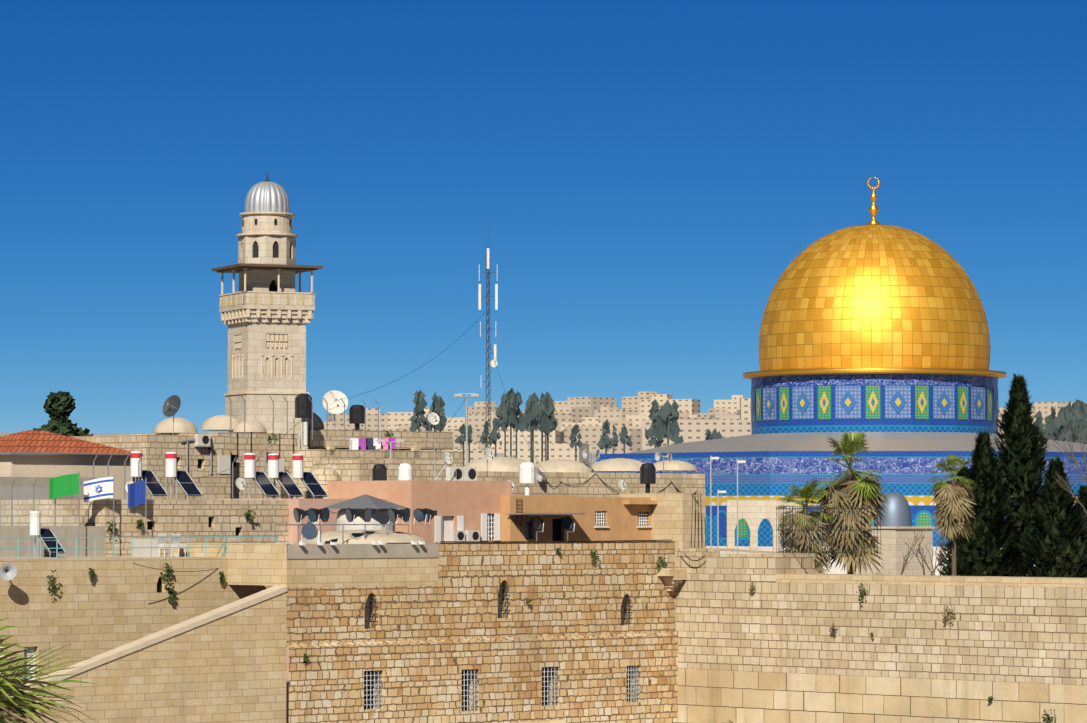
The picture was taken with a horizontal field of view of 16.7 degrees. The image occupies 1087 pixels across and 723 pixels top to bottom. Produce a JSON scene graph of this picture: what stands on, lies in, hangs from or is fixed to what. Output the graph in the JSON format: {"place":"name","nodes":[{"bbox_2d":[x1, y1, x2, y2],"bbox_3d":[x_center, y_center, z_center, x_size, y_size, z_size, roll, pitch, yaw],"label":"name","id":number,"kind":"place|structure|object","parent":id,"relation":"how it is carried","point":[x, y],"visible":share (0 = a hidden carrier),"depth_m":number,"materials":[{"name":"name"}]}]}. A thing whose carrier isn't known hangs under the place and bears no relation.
{"place":"outdoors","nodes":[
{"label":"outdoors","id":0,"kind":"place"},
{"bbox_2d":[0,430,142,498],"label":"red roof house","id":1,"kind":"structure","parent":0,"point":[28,453],"depth_m":210.20,"materials":[{"name":"tile"}]},
{"bbox_2d":[0,499,288,683],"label":"terrace building","id":2,"kind":"structure","parent":0,"point":[96,597],"depth_m":180.84,"materials":[{"name":"stone"}]},
{"bbox_2d":[29,511,64,556],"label":"solar water heater","id":3,"kind":"object","parent":2,"relation":"on","point":[35,523],"depth_m":182.26,"materials":[{"name":"white paint"}]},
{"bbox_2d":[49,471,146,556],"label":"flags","id":4,"kind":"object","parent":2,"relation":"on","point":[69,484],"visible":0.98,"depth_m":186.77,"materials":[{"name":"fabric"},{"name":"steel"}]},
{"bbox_2d":[0,395,378,525],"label":"security fence","id":5,"kind":"object","parent":2,"relation":"on","point":[11,502],"visible":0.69,"depth_m":187.16,"materials":[{"name":"silver metal"}]},
{"bbox_2d":[130,451,327,499],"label":"solar water heaters","id":6,"kind":"object","parent":2,"relation":"on","point":[264,483],"visible":0.88,"depth_m":198.19,"materials":[{"name":"white paint"}]},
{"bbox_2d":[0,388,1086,465],"bbox_3d":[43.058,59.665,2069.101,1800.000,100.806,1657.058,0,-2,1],"label":"buildings","id":7,"kind":"structure","parent":0,"point":[571,428],"depth_m":1708.54,"materials":[{"name":"grey stone"}]},
{"bbox_2d":[0,0,1086,433],"label":"sky","id":8,"kind":"structure","parent":0,"point":[639,180],"materials":[{"name":"blue"}]},
{"label":"ground","id":9,"kind":"structure","parent":0,"visible":0},
{"bbox_2d":[0,477,96,525],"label":"wire mesh fence","id":10,"kind":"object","parent":9,"relation":"on","point":[42,485],"depth_m":204.34,"materials":[{"name":"metal"}]},
{"bbox_2d":[0,617,98,722],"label":"palm tree","id":11,"kind":"object","parent":9,"relation":"on","point":[10,686],"visible":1,"depth_m":65.09,"materials":[{"name":"green plant"}]},
{"bbox_2d":[31,390,92,436],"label":"pine tree","id":12,"kind":"object","parent":9,"relation":"on","point":[59,407],"visible":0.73,"depth_m":231.02,"materials":[{"name":"green plant"}]},
{"bbox_2d":[72,412,462,499],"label":"building","id":13,"kind":"structure","parent":9,"relation":"on","point":[325,460],"depth_m":220.60,"materials":[{"name":"beige"}]},
{"bbox_2d":[180,435,284,473],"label":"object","id":14,"kind":"object","parent":13,"relation":"attached to","point":[223,463],"visible":0.71,"depth_m":218.11,"materials":[{"name":"silver metal"}]},
{"bbox_2d":[295,393,312,445],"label":"water tanks","id":15,"kind":"object","parent":13,"relation":"on","point":[303,405],"visible":0.94,"depth_m":224.14,"materials":[{"name":"black plastic"}]},
{"bbox_2d":[0,390,671,580],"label":"satellite dishes","id":16,"kind":"object","parent":13,"relation":"on","point":[171,407],"visible":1,"depth_m":218.53,"materials":[{"name":"beige metal"}]},
{"bbox_2d":[195,434,479,543],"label":"air conditioners","id":17,"kind":"object","parent":13,"relation":"on","point":[463,473],"visible":0.77,"depth_m":201.23,"materials":[{"name":"white paint"},{"name":"black plastic"}]},
{"bbox_2d":[161,313,543,479],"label":"overhead wires","id":18,"kind":"object","parent":13,"relation":"attached to","point":[387,384],"visible":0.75,"depth_m":233.28,"materials":[{"name":"black plastic"}]},
{"bbox_2d":[349,435,398,449],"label":"laundry line","id":19,"kind":"object","parent":13,"relation":"attached to","point":[363,443],"visible":0.79,"depth_m":226.61,"materials":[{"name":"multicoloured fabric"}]},
{"bbox_2d":[125,412,625,499],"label":"small antennas","id":20,"kind":"object","parent":13,"relation":"on","point":[433,418],"visible":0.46,"depth_m":203.80,"materials":[{"name":"beige metal"}]},
{"bbox_2d":[349,405,655,494],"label":"water tanks","id":21,"kind":"object","parent":13,"relation":"on","point":[527,477],"visible":0.77,"depth_m":206.61,"materials":[{"name":"white paint"}]},
{"bbox_2d":[0,541,686,722],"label":"plaza building","id":22,"kind":"structure","parent":9,"relation":"on","point":[511,632],"depth_m":185.26,"materials":[{"name":"stone"}]},
{"bbox_2d":[319,494,406,530],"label":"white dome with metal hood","id":23,"kind":"structure","parent":22,"relation":"on","point":[378,507],"depth_m":193.51,"materials":[{"name":"beige"}]},
{"bbox_2d":[300,529,426,543],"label":"shallow dome roof","id":24,"kind":"structure","parent":22,"relation":"on","point":[358,537],"depth_m":185.64,"materials":[{"name":"paint"}]},
{"bbox_2d":[275,508,574,544],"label":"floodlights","id":25,"kind":"object","parent":22,"relation":"on","point":[309,530],"visible":1,"depth_m":184.72,"materials":[{"name":"black plastic"}]},
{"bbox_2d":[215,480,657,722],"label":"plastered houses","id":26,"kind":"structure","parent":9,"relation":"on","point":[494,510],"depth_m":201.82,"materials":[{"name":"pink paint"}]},
{"bbox_2d":[132,472,704,571],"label":"cables","id":27,"kind":"object","parent":26,"relation":"on","point":[670,483],"visible":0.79,"depth_m":197.52,"materials":[{"name":"black plastic"}]},
{"bbox_2d":[435,464,455,480],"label":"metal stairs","id":28,"kind":"structure","parent":26,"relation":"on","point":[448,474],"depth_m":200.85,"materials":[{"name":"silver metal"}]},
{"bbox_2d":[478,248,497,447],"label":"antenna mast","id":29,"kind":"object","parent":9,"relation":"on","point":[493,363],"visible":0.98,"depth_m":289.29,"materials":[{"name":"grey metal"}]},
{"bbox_2d":[376,393,745,553],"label":"light poles","id":30,"kind":"object","parent":9,"relation":"on","point":[477,395],"visible":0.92,"depth_m":214.41,"materials":[{"name":"metal"}]},
{"bbox_2d":[463,457,704,496],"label":"vaulted stone house","id":31,"kind":"structure","parent":9,"relation":"on","point":[569,472],"depth_m":220.95,"materials":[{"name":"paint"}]},
{"bbox_2d":[620,493,705,547],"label":"stone building","id":32,"kind":"structure","parent":9,"relation":"on","point":[674,518],"depth_m":208.23,"materials":[{"name":"beige stone"}]},
{"bbox_2d":[675,548,1086,722],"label":"stone wall","id":33,"kind":"structure","parent":9,"relation":"on","point":[771,649],"depth_m":188.27,"materials":[{"name":"stone"}]},
{"bbox_2d":[722,582,1055,722],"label":"wall plants","id":34,"kind":"object","parent":33,"relation":"attached to","point":[1050,718],"depth_m":184.42,"materials":[{"name":"green plant"}]},
{"label":"esplanade paving","id":35,"kind":"structure","parent":0,"visible":0},
{"bbox_2d":[212,172,322,449],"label":"minaret","id":36,"kind":"object","parent":35,"relation":"on","point":[266,310],"visible":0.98,"depth_m":226.04,"materials":[{"name":"stone"}]},
{"bbox_2d":[727,500,803,553],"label":"stone arcade","id":37,"kind":"object","parent":35,"relation":"on","point":[753,514],"visible":0.48,"depth_m":260.26,"materials":[{"name":"stone"}]},
{"bbox_2d":[776,506,880,554],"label":"metal fence","id":38,"kind":"object","parent":35,"relation":"on","point":[827,530],"visible":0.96,"depth_m":192.44,"materials":[{"name":"grey metal"}]},
{"bbox_2d":[596,177,1086,575],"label":"domed shrine","id":39,"kind":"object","parent":35,"relation":"on","point":[877,332],"visible":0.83,"depth_m":322.81,"materials":[{"name":"metal"}]},
{"bbox_2d":[775,431,976,575],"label":"palm trees","id":40,"kind":"object","parent":35,"relation":"on","point":[860,491],"visible":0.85,"depth_m":233.06,"materials":[{"name":"green plant"}]},
{"bbox_2d":[855,492,934,574],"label":"small domed building","id":41,"kind":"structure","parent":35,"relation":"on","point":[897,533],"depth_m":246.67,"materials":[{"name":"stone"}]},
{"bbox_2d":[901,416,1086,574],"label":"bare trees","id":42,"kind":"object","parent":35,"relation":"on","point":[918,550],"visible":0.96,"depth_m":241.19,"materials":[{"name":"grey plant"}]},
{"bbox_2d":[933,373,1086,577],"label":"cypress trees","id":43,"kind":"object","parent":35,"relation":"on","point":[1008,485],"visible":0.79,"depth_m":254.03,"materials":[{"name":"green plant"}]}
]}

